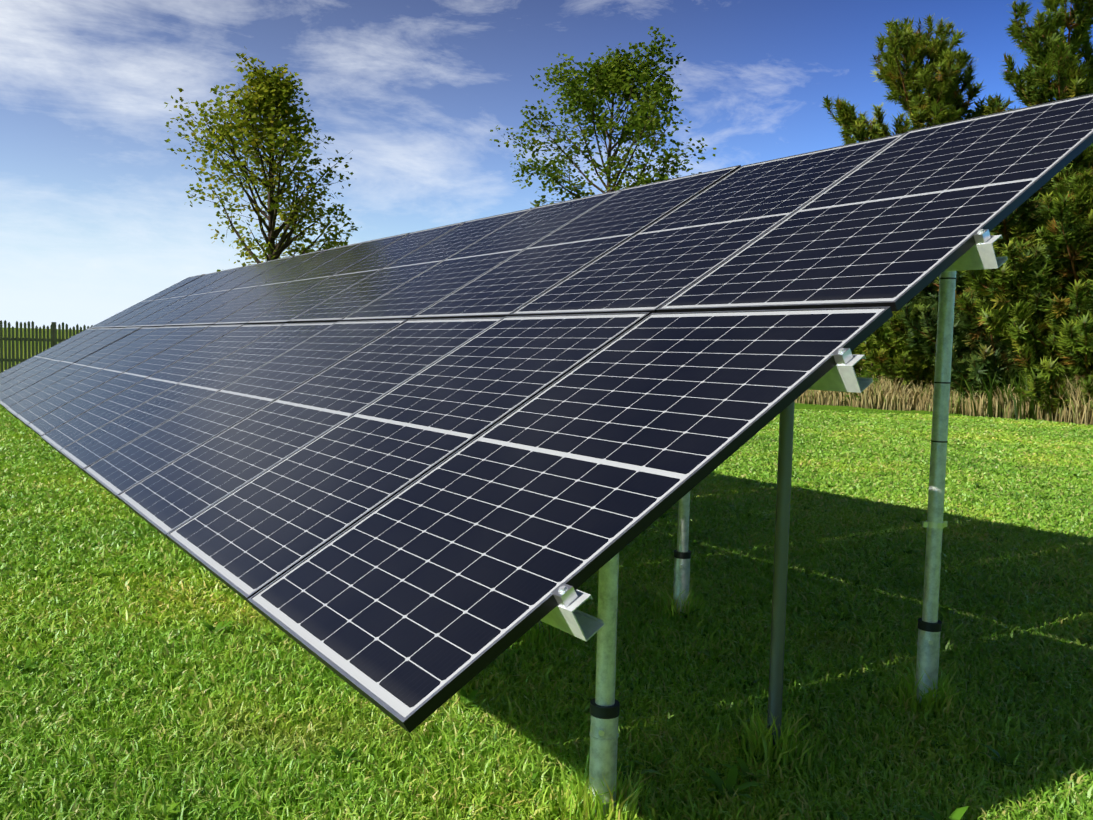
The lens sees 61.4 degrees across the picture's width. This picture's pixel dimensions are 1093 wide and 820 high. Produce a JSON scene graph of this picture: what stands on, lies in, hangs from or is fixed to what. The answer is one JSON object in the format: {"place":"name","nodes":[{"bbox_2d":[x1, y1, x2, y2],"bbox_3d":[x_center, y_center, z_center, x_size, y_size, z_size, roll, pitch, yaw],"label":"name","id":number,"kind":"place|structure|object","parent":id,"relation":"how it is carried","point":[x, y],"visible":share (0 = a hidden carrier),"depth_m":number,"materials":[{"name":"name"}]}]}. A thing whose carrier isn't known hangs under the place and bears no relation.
{"place":"outdoors","nodes":[
{"label":"outdoors","id":0,"kind":"place"},
{"bbox_2d":[164,53,357,271],"bbox_3d":[-9.901,-6.464,32.211,5.959,11.671,8.118,2,4,14],"label":"birch tree","id":1,"kind":"object","parent":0,"point":[272,88],"depth_m":31.39,"materials":[{"name":"green plant"}]},
{"bbox_2d":[0,328,1092,819],"bbox_3d":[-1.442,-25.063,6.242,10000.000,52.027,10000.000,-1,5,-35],"label":"ground","id":2,"kind":"structure","parent":0,"point":[812,406],"depth_m":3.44,"materials":[{"name":"green plant"}]},
{"bbox_2d":[0,320,95,372],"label":"picket fence","id":3,"kind":"object","parent":2,"relation":"on","point":[53,340],"visible":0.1,"depth_m":29.32,"materials":[{"name":"brown wood"}]},
{"bbox_2d":[0,447,1092,819],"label":"lawn weeds","id":4,"kind":"object","parent":2,"relation":"on","point":[714,779],"visible":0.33,"depth_m":3.71,"materials":[{"name":"green plant"}]},
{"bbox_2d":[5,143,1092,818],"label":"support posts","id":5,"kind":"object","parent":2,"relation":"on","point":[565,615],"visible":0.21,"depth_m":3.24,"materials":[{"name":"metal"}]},
{"bbox_2d":[0,94,1092,732],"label":"solar panels","id":6,"kind":"object","parent":5,"relation":"attached to","point":[410,482],"visible":1,"depth_m":3.52,"materials":[{"name":"blue glass"}]},
{"bbox_2d":[126,509,983,819],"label":"post tufts","id":7,"kind":"object","parent":2,"relation":"on","point":[760,745],"visible":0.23,"depth_m":3.28,"materials":[{"name":"green plant"}]},
{"bbox_2d":[844,311,911,399],"bbox_3d":[9.700,-1.563,26.816,2.268,3.540,2.494,2,4,16],"label":"tree","id":8,"kind":"object","parent":2,"relation":"on","point":[865,373],"depth_m":26.43,"materials":[{"name":"green plant"}]},
{"bbox_2d":[821,14,1015,362],"bbox_3d":[11.343,-6.065,28.745,6.540,12.339,6.150,-1,5,-35],"label":"tall pine","id":9,"kind":"object","parent":2,"relation":"on","point":[949,84],"depth_m":27.51,"materials":[{"name":"green plant"}]},
{"bbox_2d":[852,272,1003,391],"bbox_3d":[11.512,-2.749,26.480,5.490,6.035,5.296,-1,5,-35],"label":"tree","id":10,"kind":"object","parent":2,"relation":"on","point":[922,376],"depth_m":25.76,"materials":[{"name":"green plant"}]},
{"bbox_2d":[795,365,1092,424],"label":"dry grass strip","id":11,"kind":"object","parent":2,"relation":"on","point":[887,396],"visible":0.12,"depth_m":25.22,"materials":[{"name":"beige plant"}]},
{"bbox_2d":[886,158,1092,400],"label":"tree","id":12,"kind":"object","parent":2,"relation":"on","point":[960,343],"depth_m":23.31,"materials":[{"name":"green plant"}]},
{"bbox_2d":[950,367,1092,421],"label":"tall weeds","id":13,"kind":"object","parent":2,"relation":"on","point":[1019,397],"visible":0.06,"depth_m":22.68,"materials":[{"name":"brown plant"}]},
{"bbox_2d":[954,164,1092,412],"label":"tree","id":14,"kind":"object","parent":2,"relation":"on","point":[1046,367],"depth_m":21.42,"materials":[{"name":"green plant"}]},
{"bbox_2d":[982,0,1092,302],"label":"tall pine","id":15,"kind":"object","parent":2,"relation":"on","point":[1045,47],"depth_m":25.27,"materials":[{"name":"green plant"}]},
{"bbox_2d":[0,0,1092,329],"label":"sky","id":16,"kind":"structure","parent":0,"point":[98,219],"materials":[{"name":"blue"}]},
{"bbox_2d":[490,26,715,207],"bbox_3d":[2.856,-7.887,37.558,8.808,14.399,10.577,-1,5,-35],"label":"tree","id":17,"kind":"object","parent":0,"point":[609,74],"depth_m":36.15,"materials":[{"name":"green plant"}]},
{"bbox_2d":[856,360,889,374],"bbox_3d":[10.966,-3.214,31.272,5.566,6.299,5.087,-1,5,-35],"label":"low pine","id":18,"kind":"object","parent":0,"point":[861,365],"depth_m":29.78,"materials":[{"name":"green plant"}]}
]}

